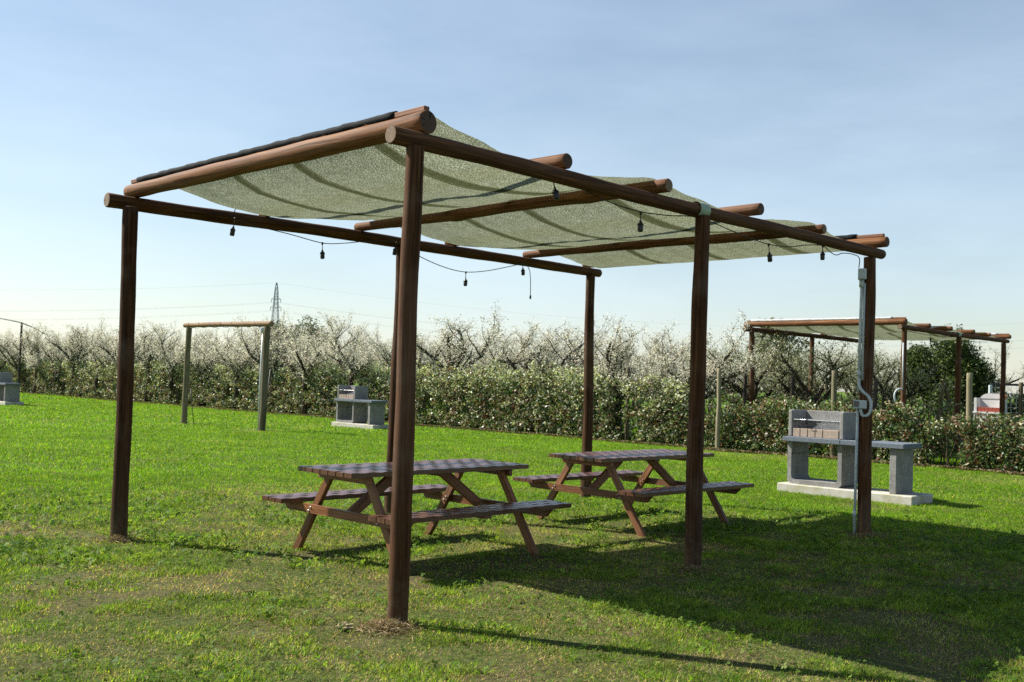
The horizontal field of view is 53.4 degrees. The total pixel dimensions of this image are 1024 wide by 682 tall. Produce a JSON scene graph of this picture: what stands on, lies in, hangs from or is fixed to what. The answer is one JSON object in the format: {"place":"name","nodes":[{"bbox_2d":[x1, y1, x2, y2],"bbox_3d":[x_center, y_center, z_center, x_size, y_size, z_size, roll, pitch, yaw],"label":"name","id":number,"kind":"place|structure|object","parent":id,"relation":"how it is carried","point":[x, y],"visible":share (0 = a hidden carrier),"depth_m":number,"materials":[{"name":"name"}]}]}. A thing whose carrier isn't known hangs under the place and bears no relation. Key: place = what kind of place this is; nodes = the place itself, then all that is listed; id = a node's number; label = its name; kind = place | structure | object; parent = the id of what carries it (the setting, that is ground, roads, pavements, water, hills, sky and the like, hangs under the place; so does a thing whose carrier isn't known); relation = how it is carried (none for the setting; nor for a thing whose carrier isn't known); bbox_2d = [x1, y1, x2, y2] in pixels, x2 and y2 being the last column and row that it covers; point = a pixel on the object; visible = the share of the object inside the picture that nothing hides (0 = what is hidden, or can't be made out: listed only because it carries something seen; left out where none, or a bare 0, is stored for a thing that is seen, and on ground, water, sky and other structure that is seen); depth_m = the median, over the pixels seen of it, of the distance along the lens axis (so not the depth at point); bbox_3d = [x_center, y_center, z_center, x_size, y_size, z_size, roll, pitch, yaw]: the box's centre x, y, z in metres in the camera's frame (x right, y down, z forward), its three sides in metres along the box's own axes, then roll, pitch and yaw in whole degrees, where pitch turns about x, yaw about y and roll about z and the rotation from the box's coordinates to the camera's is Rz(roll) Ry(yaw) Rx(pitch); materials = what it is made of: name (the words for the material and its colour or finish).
{"place":"outdoors","nodes":[
{"label":"outdoors","id":0,"kind":"place"},
{"bbox_2d":[0,372,1023,681],"bbox_3d":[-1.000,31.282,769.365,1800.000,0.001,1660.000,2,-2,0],"label":"lawn","id":1,"kind":"structure","parent":0,"point":[512,658],"depth_m":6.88,"materials":[{"name":"plant"}]},
{"bbox_2d":[0,372,23,405],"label":"stone barbecue","id":2,"kind":"object","parent":1,"relation":"on","point":[9,392],"visible":0.98,"depth_m":37.54,"materials":[{"name":"concrete"}]},
{"bbox_2d":[0,334,23,371],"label":"orchard tree","id":3,"kind":"object","parent":1,"relation":"on","point":[9,348],"visible":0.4,"depth_m":57.34,"materials":[{"name":"white plant"}]},
{"bbox_2d":[18,322,22,382],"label":"wooden stake","id":4,"kind":"object","parent":1,"relation":"on","point":[20,349],"visible":0.83,"depth_m":55.04,"materials":[{"name":"wood"}]},
{"bbox_2d":[0,330,51,379],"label":"orchard tree","id":5,"kind":"object","parent":1,"relation":"on","point":[12,357],"visible":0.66,"depth_m":55.76,"materials":[{"name":"white plant"}]},
{"bbox_2d":[17,321,44,392],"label":"orchard tree","id":6,"kind":"object","parent":1,"relation":"on","point":[30,351],"visible":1,"depth_m":54.07,"materials":[{"name":"white plant"}]},
{"bbox_2d":[33,330,56,362],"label":"orchard tree","id":7,"kind":"object","parent":1,"relation":"on","point":[44,357],"visible":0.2,"depth_m":69.14,"materials":[{"name":"white plant"}]},
{"bbox_2d":[33,322,100,392],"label":"orchard tree","id":8,"kind":"object","parent":1,"relation":"on","point":[53,352],"visible":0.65,"depth_m":52.50,"materials":[{"name":"white plant"}]},
{"bbox_2d":[41,314,109,395],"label":"orchard tree","id":9,"kind":"object","parent":1,"relation":"on","point":[74,345],"visible":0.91,"depth_m":50.81,"materials":[{"name":"white plant"}]},
{"bbox_2d":[73,329,95,361],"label":"orchard tree","id":10,"kind":"object","parent":1,"relation":"on","point":[89,357],"visible":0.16,"depth_m":63.91,"materials":[{"name":"white plant"}]},
{"bbox_2d":[79,324,140,397],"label":"orchard tree","id":11,"kind":"object","parent":1,"relation":"on","point":[96,353],"visible":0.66,"depth_m":48.89,"materials":[{"name":"white plant"}]},
{"bbox_2d":[93,318,151,364],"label":"orchard tree","id":12,"kind":"object","parent":1,"relation":"on","point":[114,352],"visible":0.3,"depth_m":47.57,"materials":[{"name":"white plant"}]},
{"bbox_2d":[118,324,181,401],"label":"orchard tree","id":13,"kind":"object","parent":1,"relation":"on","point":[145,345],"visible":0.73,"depth_m":45.37,"materials":[{"name":"white plant"}]},
{"bbox_2d":[145,320,184,402],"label":"orchard tree","id":14,"kind":"object","parent":1,"relation":"on","point":[166,355],"visible":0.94,"depth_m":43.87,"materials":[{"name":"white plant"}]},
{"bbox_2d":[164,333,194,363],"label":"orchard tree","id":15,"kind":"object","parent":1,"relation":"on","point":[176,343],"visible":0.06,"depth_m":57.00,"materials":[{"name":"white plant"}]},
{"bbox_2d":[182,327,217,358],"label":"orchard tree","id":16,"kind":"object","parent":1,"relation":"on","point":[200,333],"visible":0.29,"depth_m":54.78,"materials":[{"name":"white plant"}]},
{"bbox_2d":[172,319,256,405],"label":"orchard tree","id":17,"kind":"object","parent":1,"relation":"on","point":[198,364],"visible":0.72,"depth_m":42.02,"materials":[{"name":"white plant"}]},
{"bbox_2d":[192,333,261,368],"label":"orchard tree","id":18,"kind":"object","parent":1,"relation":"on","point":[221,345],"visible":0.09,"depth_m":53.48,"materials":[{"name":"white plant"}]},
{"bbox_2d":[181,321,273,430],"bbox_3d":[-7.750,0.971,27.389,3.935,2.989,0.194,0,-3,39],"label":"post frame","id":19,"kind":"object","parent":1,"relation":"on","point":[266,325],"visible":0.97,"depth_m":26.90,"materials":[{"name":"brown wood"}]},
{"bbox_2d":[257,327,263,429],"bbox_3d":[-6.511,0.979,26.369,0.100,2.670,0.100,2,-2,0],"label":"conduit pipe","id":20,"kind":"object","parent":19,"relation":"attached to","point":[262,330],"visible":0.96,"depth_m":26.37,"materials":[{"name":"grey plastic"}]},
{"bbox_2d":[201,327,273,367],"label":"orchard tree","id":21,"kind":"object","parent":1,"relation":"on","point":[224,343],"visible":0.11,"depth_m":51.80,"materials":[{"name":"white plant"}]},
{"bbox_2d":[207,314,287,408],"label":"orchard tree","id":22,"kind":"object","parent":1,"relation":"on","point":[230,364],"visible":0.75,"depth_m":40.13,"materials":[{"name":"white plant"}]},
{"bbox_2d":[234,319,291,367],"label":"orchard tree","id":23,"kind":"object","parent":1,"relation":"on","point":[255,330],"visible":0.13,"depth_m":49.91,"materials":[{"name":"white plant"}]},
{"bbox_2d":[269,283,280,350],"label":"pylon","id":24,"kind":"object","parent":1,"relation":"on","point":[277,303],"visible":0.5,"depth_m":422.64,"materials":[{"name":"metal"}]},
{"bbox_2d":[233,312,323,411],"bbox_3d":[-8.905,0.825,38.496,4.132,3.973,1.432,1,-2,24],"label":"orchard tree","id":25,"kind":"object","parent":1,"relation":"on","point":[275,358],"visible":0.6,"depth_m":38.41,"materials":[{"name":"white plant"}]},
{"bbox_2d":[261,310,335,413],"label":"orchard tree","id":26,"kind":"object","parent":1,"relation":"on","point":[297,358],"visible":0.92,"depth_m":36.79,"materials":[{"name":"white plant"}]},
{"bbox_2d":[270,315,329,348],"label":"tree","id":27,"kind":"object","parent":1,"relation":"on","point":[310,327],"visible":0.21,"depth_m":103.54,"materials":[{"name":"green plant"}]},
{"bbox_2d":[287,327,327,368],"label":"orchard tree","id":28,"kind":"object","parent":1,"relation":"on","point":[319,341],"visible":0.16,"depth_m":47.17,"materials":[{"name":"white plant"}]},
{"bbox_2d":[307,318,378,367],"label":"orchard tree","id":29,"kind":"object","parent":1,"relation":"on","point":[351,336],"visible":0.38,"depth_m":45.90,"materials":[{"name":"white plant"}]},
{"bbox_2d":[0,348,688,444],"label":"tall hedge","id":30,"kind":"object","parent":1,"relation":"on","point":[663,420],"visible":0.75,"depth_m":31.55,"materials":[{"name":"green plant"}]},
{"bbox_2d":[336,621,352,629],"bbox_3d":[-0.983,1.674,5.965,0.110,0.055,0.072,2,-2,0],"label":"clod","id":31,"kind":"object","parent":1,"relation":"on","point":[347,626],"visible":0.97,"depth_m":5.96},
{"bbox_2d":[318,310,382,417],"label":"orchard tree","id":32,"kind":"object","parent":1,"relation":"on","point":[335,337],"visible":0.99,"depth_m":34.98,"materials":[{"name":"white plant"}]},
{"bbox_2d":[331,385,387,429],"bbox_3d":[-4.338,1.940,29.348,0.660,1.280,2.030,4,-3,-44],"label":"stone barbecue","id":33,"kind":"object","parent":1,"relation":"on","point":[361,407],"visible":0.99,"depth_m":29.34,"materials":[{"name":"concrete"}]},
{"bbox_2d":[349,329,390,374],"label":"orchard tree","id":34,"kind":"object","parent":1,"relation":"on","point":[377,355],"visible":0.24,"depth_m":44.12,"materials":[{"name":"white plant"}]},
{"bbox_2d":[359,325,452,370],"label":"orchard tree","id":35,"kind":"object","parent":1,"relation":"on","point":[420,356],"visible":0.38,"depth_m":42.38,"materials":[{"name":"white plant"}]},
{"bbox_2d":[262,458,571,556],"bbox_3d":[-0.809,1.457,8.731,1.777,0.789,1.968,0,-3,45],"label":"picnic table","id":36,"kind":"object","parent":1,"relation":"on","point":[373,492],"visible":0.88,"depth_m":8.55,"materials":[{"name":"brown wood"}]},
{"bbox_2d":[416,329,478,408],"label":"orchard tree","id":37,"kind":"object","parent":1,"relation":"on","point":[441,356],"visible":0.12,"depth_m":47.88,"materials":[{"name":"white plant"}]},
{"bbox_2d":[416,301,507,424],"bbox_3d":[-2.030,0.710,32.193,4.331,4.165,1.501,0,-3,33],"label":"orchard tree","id":38,"kind":"object","parent":1,"relation":"on","point":[447,354],"visible":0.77,"depth_m":32.06,"materials":[{"name":"white plant"}]},
{"bbox_2d":[466,364,470,426],"bbox_3d":[-1.333,1.764,31.112,0.118,2.101,0.112,2,-2,0],"label":"wooden stake","id":39,"kind":"object","parent":1,"relation":"on","point":[468,390],"visible":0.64,"depth_m":31.08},
{"bbox_2d":[431,325,510,407],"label":"orchard tree","id":40,"kind":"object","parent":1,"relation":"on","point":[443,361],"visible":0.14,"depth_m":40.11,"materials":[{"name":"white plant"}]},
{"bbox_2d":[440,331,515,379],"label":"orchard tree","id":41,"kind":"object","parent":1,"relation":"on","point":[496,340],"visible":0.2,"depth_m":45.62,"materials":[{"name":"white plant"}]},
{"bbox_2d":[87,531,889,640],"bbox_3d":[0.142,1.850,9.601,4.380,0.114,6.910,0,-3,45],"label":"straw","id":42,"kind":"object","parent":1,"relation":"on","point":[386,624],"visible":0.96,"depth_m":6.05,"materials":[{"name":"brown dry plant"}]},
{"bbox_2d":[104,105,889,625],"bbox_3d":[0.133,0.351,9.871,6.705,3.375,4.211,4,-3,-45],"label":"pergola","id":43,"kind":"object","parent":1,"relation":"on","point":[416,173],"visible":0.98,"depth_m":8.64,"materials":[{"name":"brown"}]},
{"bbox_2d":[230,209,530,298],"bbox_3d":[-1.211,-0.890,11.085,0.088,0.540,4.135,0,-3,45],"label":"string light","id":44,"kind":"object","parent":43,"relation":"hanging from","point":[322,252],"visible":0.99,"depth_m":10.76,"materials":[{"name":"black rubber"}]},
{"bbox_2d":[552,183,859,267],"bbox_3d":[1.969,-0.908,9.002,0.067,0.290,4.816,0,-3,44],"label":"string light","id":45,"kind":"object","parent":43,"relation":"hanging from","point":[556,196],"visible":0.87,"depth_m":8.45,"materials":[{"name":"black rubber"}]},
{"bbox_2d":[852,268,872,534],"bbox_3d":[3.673,0.643,10.646,0.195,2.813,0.099,1,-2,21],"label":"electrical conduit","id":46,"kind":"object","parent":43,"relation":"attached to","point":[860,404],"visible":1,"depth_m":10.67,"materials":[{"name":"grey plastic"}]},
{"bbox_2d":[482,334,530,399],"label":"orchard tree","id":47,"kind":"object","parent":1,"relation":"on","point":[509,352],"visible":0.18,"depth_m":43.90,"materials":[{"name":"white plant"}]},
{"bbox_2d":[463,340,554,379],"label":"orchard tree","id":48,"kind":"object","parent":1,"relation":"on","point":[482,360],"visible":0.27,"depth_m":39.09,"materials":[{"name":"white plant"}]},
{"bbox_2d":[0,480,1023,681],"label":"clover","id":49,"kind":"object","parent":1,"relation":"on","point":[3,547],"visible":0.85,"depth_m":8.25,"materials":[{"name":"green plant"}]},
{"bbox_2d":[20,391,1023,475],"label":"leaf litter","id":50,"kind":"object","parent":1,"relation":"on","point":[1007,472],"visible":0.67,"depth_m":25.79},
{"bbox_2d":[500,321,571,381],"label":"orchard tree","id":51,"kind":"object","parent":1,"relation":"on","point":[539,354],"visible":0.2,"depth_m":36.98,"materials":[{"name":"white plant"}]},
{"bbox_2d":[539,366,544,429],"bbox_3d":[0.858,1.752,28.988,0.114,2.101,0.112,2,-2,0],"label":"wooden stake","id":52,"kind":"object","parent":1,"relation":"on","point":[542,372],"visible":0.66,"depth_m":28.96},
{"bbox_2d":[479,312,616,432],"bbox_3d":[0.997,0.867,29.878,4.214,3.860,1.867,1,-2,21],"label":"orchard tree","id":53,"kind":"object","parent":1,"relation":"on","point":[524,352],"visible":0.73,"depth_m":29.77,"materials":[{"name":"white plant"}]},
{"bbox_2d":[525,329,599,371],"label":"orchard tree","id":54,"kind":"object","parent":1,"relation":"on","point":[551,348],"visible":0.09,"depth_m":42.09,"materials":[{"name":"white plant"}]},
{"bbox_2d":[561,335,646,403],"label":"orchard tree","id":55,"kind":"object","parent":1,"relation":"on","point":[581,371],"visible":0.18,"depth_m":34.96,"materials":[{"name":"white plant"}]},
{"bbox_2d":[579,330,637,373],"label":"orchard tree","id":56,"kind":"object","parent":1,"relation":"on","point":[596,356],"visible":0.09,"depth_m":46.23,"materials":[{"name":"white plant"}]},
{"bbox_2d":[562,326,658,400],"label":"orchard tree","id":57,"kind":"object","parent":1,"relation":"on","point":[624,368],"visible":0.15,"depth_m":40.17,"materials":[{"name":"white plant"}]},
{"bbox_2d":[559,313,670,432],"bbox_3d":[2.754,0.962,27.443,4.014,3.596,1.402,0,-3,40],"label":"orchard tree","id":58,"kind":"object","parent":1,"relation":"on","point":[619,357],"visible":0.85,"depth_m":27.35,"materials":[{"name":"white plant"}]},
{"bbox_2d":[624,367,629,439],"bbox_3d":[3.048,1.739,26.861,0.115,2.101,0.116,2,-2,0],"label":"wooden stake","id":59,"kind":"object","parent":1,"relation":"on","point":[627,402],"visible":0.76,"depth_m":26.83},
{"bbox_2d":[513,449,753,536],"bbox_3d":[1.329,1.616,11.091,1.968,0.789,1.777,4,-3,-44],"label":"picnic table","id":60,"kind":"object","parent":1,"relation":"on","point":[611,461],"visible":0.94,"depth_m":10.83,"materials":[{"name":"brown wood"}]},
{"bbox_2d":[625,331,666,410],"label":"orchard tree","id":61,"kind":"object","parent":1,"relation":"on","point":[648,346],"visible":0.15,"depth_m":49.48,"materials":[{"name":"white plant"}]},
{"bbox_2d":[633,332,690,376],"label":"orchard tree","id":62,"kind":"object","parent":1,"relation":"on","point":[660,356],"visible":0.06,"depth_m":44.03,"materials":[{"name":"white plant"}]},
{"bbox_2d":[632,331,712,397],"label":"orchard tree","id":63,"kind":"object","parent":1,"relation":"on","point":[647,363],"visible":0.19,"depth_m":39.04,"materials":[{"name":"white plant"}]},
{"bbox_2d":[631,319,714,395],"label":"orchard tree","id":64,"kind":"object","parent":1,"relation":"on","point":[669,351],"visible":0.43,"depth_m":33.66,"materials":[{"name":"white plant"}]},
{"bbox_2d":[650,309,778,399],"bbox_3d":[4.924,0.969,25.921,2.082,3.582,4.291,3,-3,-35],"label":"orchard tree","id":65,"kind":"object","parent":1,"relation":"on","point":[712,373],"visible":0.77,"depth_m":25.43,"materials":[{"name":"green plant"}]},
{"bbox_2d":[715,368,721,447],"bbox_3d":[4.963,1.707,24.460,0.117,2.100,0.112,2,-2,0],"label":"wooden stake","id":66,"kind":"object","parent":1,"relation":"on","point":[717,430],"visible":0.81,"depth_m":24.43,"materials":[{"name":"wood"}]},
{"bbox_2d":[686,350,760,395],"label":"orchard tree","id":67,"kind":"object","parent":1,"relation":"on","point":[731,379],"visible":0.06,"depth_m":36.86,"materials":[{"name":"white plant"}]},
{"bbox_2d":[706,341,765,403],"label":"orchard tree","id":68,"kind":"object","parent":1,"relation":"on","point":[748,366],"visible":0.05,"depth_m":40.91,"materials":[{"name":"white plant"}]},
{"bbox_2d":[742,371,746,430],"bbox_3d":[6.048,1.830,26.461,0.107,2.079,0.115,2,-2,0],"label":"wooden stake","id":69,"kind":"object","parent":1,"relation":"on","point":[745,389],"visible":0.34,"depth_m":26.45,"materials":[{"name":"wood"}]},
{"bbox_2d":[687,318,806,403],"bbox_3d":[6.054,1.124,26.712,3.454,3.403,1.511,0,-3,34],"label":"orchard tree","id":70,"kind":"object","parent":1,"relation":"on","point":[739,389],"visible":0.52,"depth_m":26.50,"materials":[{"name":"white plant"}]},
{"bbox_2d":[708,333,788,408],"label":"orchard tree","id":71,"kind":"object","parent":1,"relation":"on","point":[729,391],"visible":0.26,"depth_m":31.70,"materials":[{"name":"white plant"}]},
{"bbox_2d":[735,354,785,405],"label":"orchard tree","id":72,"kind":"object","parent":1,"relation":"on","point":[760,384],"visible":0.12,"depth_m":45.03,"materials":[{"name":"white plant"}]},
{"bbox_2d":[756,355,794,403],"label":"orchard tree","id":73,"kind":"object","parent":1,"relation":"on","point":[765,385],"visible":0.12,"depth_m":49.59,"materials":[{"name":"white plant"}]},
{"bbox_2d":[746,317,809,401],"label":"tree","id":74,"kind":"object","parent":1,"relation":"on","point":[759,336],"visible":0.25,"depth_m":77.61,"materials":[{"name":"white plant"}]},
{"bbox_2d":[560,389,1023,459],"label":"undergrowth","id":75,"kind":"object","parent":1,"relation":"on","point":[927,410],"visible":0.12,"depth_m":28.10,"materials":[{"name":"green plant"}]},
{"bbox_2d":[790,375,794,399],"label":"wooden stake","id":76,"kind":"object","parent":1,"relation":"on","point":[792,381],"visible":0.35,"depth_m":25.54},
{"bbox_2d":[756,337,836,397],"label":"orchard tree","id":77,"kind":"object","parent":1,"relation":"on","point":[771,381],"visible":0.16,"depth_m":34.72,"materials":[{"name":"white plant"}]},
{"bbox_2d":[759,348,835,401],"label":"orchard tree","id":78,"kind":"object","parent":1,"relation":"on","point":[805,381],"visible":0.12,"depth_m":39.36,"materials":[{"name":"white plant"}]},
{"bbox_2d":[755,341,857,400],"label":"orchard tree","id":79,"kind":"object","parent":1,"relation":"on","point":[799,391],"visible":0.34,"depth_m":29.69,"materials":[{"name":"white plant"}]},
{"bbox_2d":[757,332,861,445],"bbox_3d":[7.498,1.306,25.453,2.756,3.020,1.755,1,-2,15],"label":"orchard tree","id":80,"kind":"object","parent":1,"relation":"on","point":[827,381],"visible":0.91,"depth_m":25.59,"materials":[{"name":"white plant"}]},
{"bbox_2d":[786,348,857,407],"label":"orchard tree","id":81,"kind":"object","parent":1,"relation":"on","point":[837,367],"visible":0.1,"depth_m":43.10,"materials":[{"name":"white plant"}]},
{"bbox_2d":[830,371,836,456],"bbox_3d":[7.213,1.715,22.818,0.132,2.101,0.130,2,-2,0],"label":"wooden stake","id":82,"kind":"object","parent":1,"relation":"on","point":[834,388],"visible":0.52,"depth_m":22.79,"materials":[{"name":"wood"}]},
{"bbox_2d":[680,388,1023,471],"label":"hedge","id":83,"kind":"object","parent":1,"relation":"on","point":[756,426],"visible":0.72,"depth_m":21.72,"materials":[{"name":"green plant"}]},
{"bbox_2d":[777,410,932,505],"bbox_3d":[4.861,1.658,14.493,0.660,1.280,2.030,4,-3,-44],"label":"stone barbecue","id":84,"kind":"object","parent":1,"relation":"on","point":[806,427],"visible":0.94,"depth_m":14.49,"materials":[{"name":"concrete"}]},
{"bbox_2d":[818,347,900,409],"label":"orchard tree","id":85,"kind":"object","parent":1,"relation":"on","point":[852,392],"visible":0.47,"depth_m":33.05,"materials":[{"name":"white plant"}]},
{"bbox_2d":[841,355,893,394],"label":"orchard tree","id":86,"kind":"object","parent":1,"relation":"on","point":[876,365],"visible":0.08,"depth_m":45.86,"materials":[{"name":"white plant"}]},
{"bbox_2d":[872,379,877,451],"bbox_3d":[8.624,1.883,24.156,0.109,1.959,0.111,2,-2,0],"label":"wooden stake","id":87,"kind":"object","parent":1,"relation":"on","point":[875,391],"visible":0.44,"depth_m":24.14,"materials":[{"name":"wood"}]},
{"bbox_2d":[850,348,899,399],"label":"orchard tree","id":88,"kind":"object","parent":1,"relation":"on","point":[880,375],"visible":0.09,"depth_m":40.99,"materials":[{"name":"white plant"}]},
{"bbox_2d":[743,317,1010,452],"bbox_3d":[9.503,1.287,26.321,6.705,3.375,4.211,4,-3,-45],"label":"pergola","id":89,"kind":"object","parent":1,"relation":"on","point":[892,328],"visible":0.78,"depth_m":25.08,"materials":[{"name":"brown"}]},
{"bbox_2d":[757,331,857,351],"bbox_3d":[8.026,0.036,27.381,0.088,0.299,5.622,0,-3,45],"label":"string light","id":90,"kind":"object","parent":89,"relation":"hanging from","point":[806,341],"visible":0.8,"depth_m":27.22,"materials":[{"name":"black rubber"}]},
{"bbox_2d":[893,342,903,403],"bbox_3d":[8.592,0.724,22.590,0.221,1.390,0.040,2,-2,0],"label":"conduit pipe","id":91,"kind":"object","parent":89,"relation":"attached to","point":[896,390],"visible":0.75,"depth_m":22.58,"materials":[{"name":"grey plastic"}]},
{"bbox_2d":[850,348,908,401],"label":"orchard tree","id":92,"kind":"object","parent":1,"relation":"on","point":[882,382],"visible":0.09,"depth_m":36.93,"materials":[{"name":"white plant"}]},
{"bbox_2d":[847,336,955,414],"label":"orchard tree","id":93,"kind":"object","parent":1,"relation":"on","point":[884,395],"visible":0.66,"depth_m":23.83,"materials":[{"name":"white plant"}]},
{"bbox_2d":[896,323,1000,421],"bbox_3d":[14.150,1.386,33.184,2.403,3.931,3.371,4,-3,-39],"label":"evergreen tree","id":94,"kind":"object","parent":1,"relation":"on","point":[970,362],"visible":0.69,"depth_m":32.75,"materials":[{"name":"green plant"}]},
{"bbox_2d":[935,381,963,446],"bbox_3d":[11.847,2.076,27.700,1.020,1.981,0.405,2,-2,0],"label":"strut frame","id":95,"kind":"object","parent":1,"relation":"on","point":[942,391],"visible":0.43,"depth_m":27.57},
{"bbox_2d":[965,373,972,467],"bbox_3d":[9.331,1.703,20.759,0.128,2.101,0.138,2,-2,0],"label":"wooden stake","id":96,"kind":"object","parent":1,"relation":"on","point":[969,398],"visible":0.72,"depth_m":20.74,"materials":[{"name":"wood"}]},
{"bbox_2d":[942,343,1023,391],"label":"orchard tree","id":97,"kind":"object","parent":1,"relation":"on","point":[1008,378],"visible":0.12,"depth_m":38.59,"materials":[{"name":"white plant"}]},
{"bbox_2d":[947,389,1023,436],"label":"hedge","id":98,"kind":"object","parent":1,"relation":"on","point":[1010,405],"visible":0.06,"depth_m":32.77,"materials":[{"name":"green plant"}]},
{"bbox_2d":[973,393,1006,439],"bbox_3d":[14.183,2.338,30.150,0.874,1.568,0.530,0,-3,39],"label":"white barbecue","id":99,"kind":"object","parent":1,"relation":"on","point":[988,403],"visible":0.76,"depth_m":30.22,"materials":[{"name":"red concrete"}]},
{"bbox_2d":[988,383,1023,437],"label":"wire fence","id":100,"kind":"object","parent":1,"relation":"on","point":[990,386],"visible":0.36,"depth_m":31.53,"materials":[{"name":"grey metal"}]},
{"bbox_2d":[1018,382,1022,426],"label":"wooden stake","id":101,"kind":"object","parent":1,"relation":"on","point":[1020,402],"visible":0.34,"depth_m":23.94,"materials":[{"name":"wood"}]},
{"bbox_2d":[0,0,1023,396],"label":"sky","id":102,"kind":"structure","parent":0,"point":[901,120],"materials":[{"name":"blue"}]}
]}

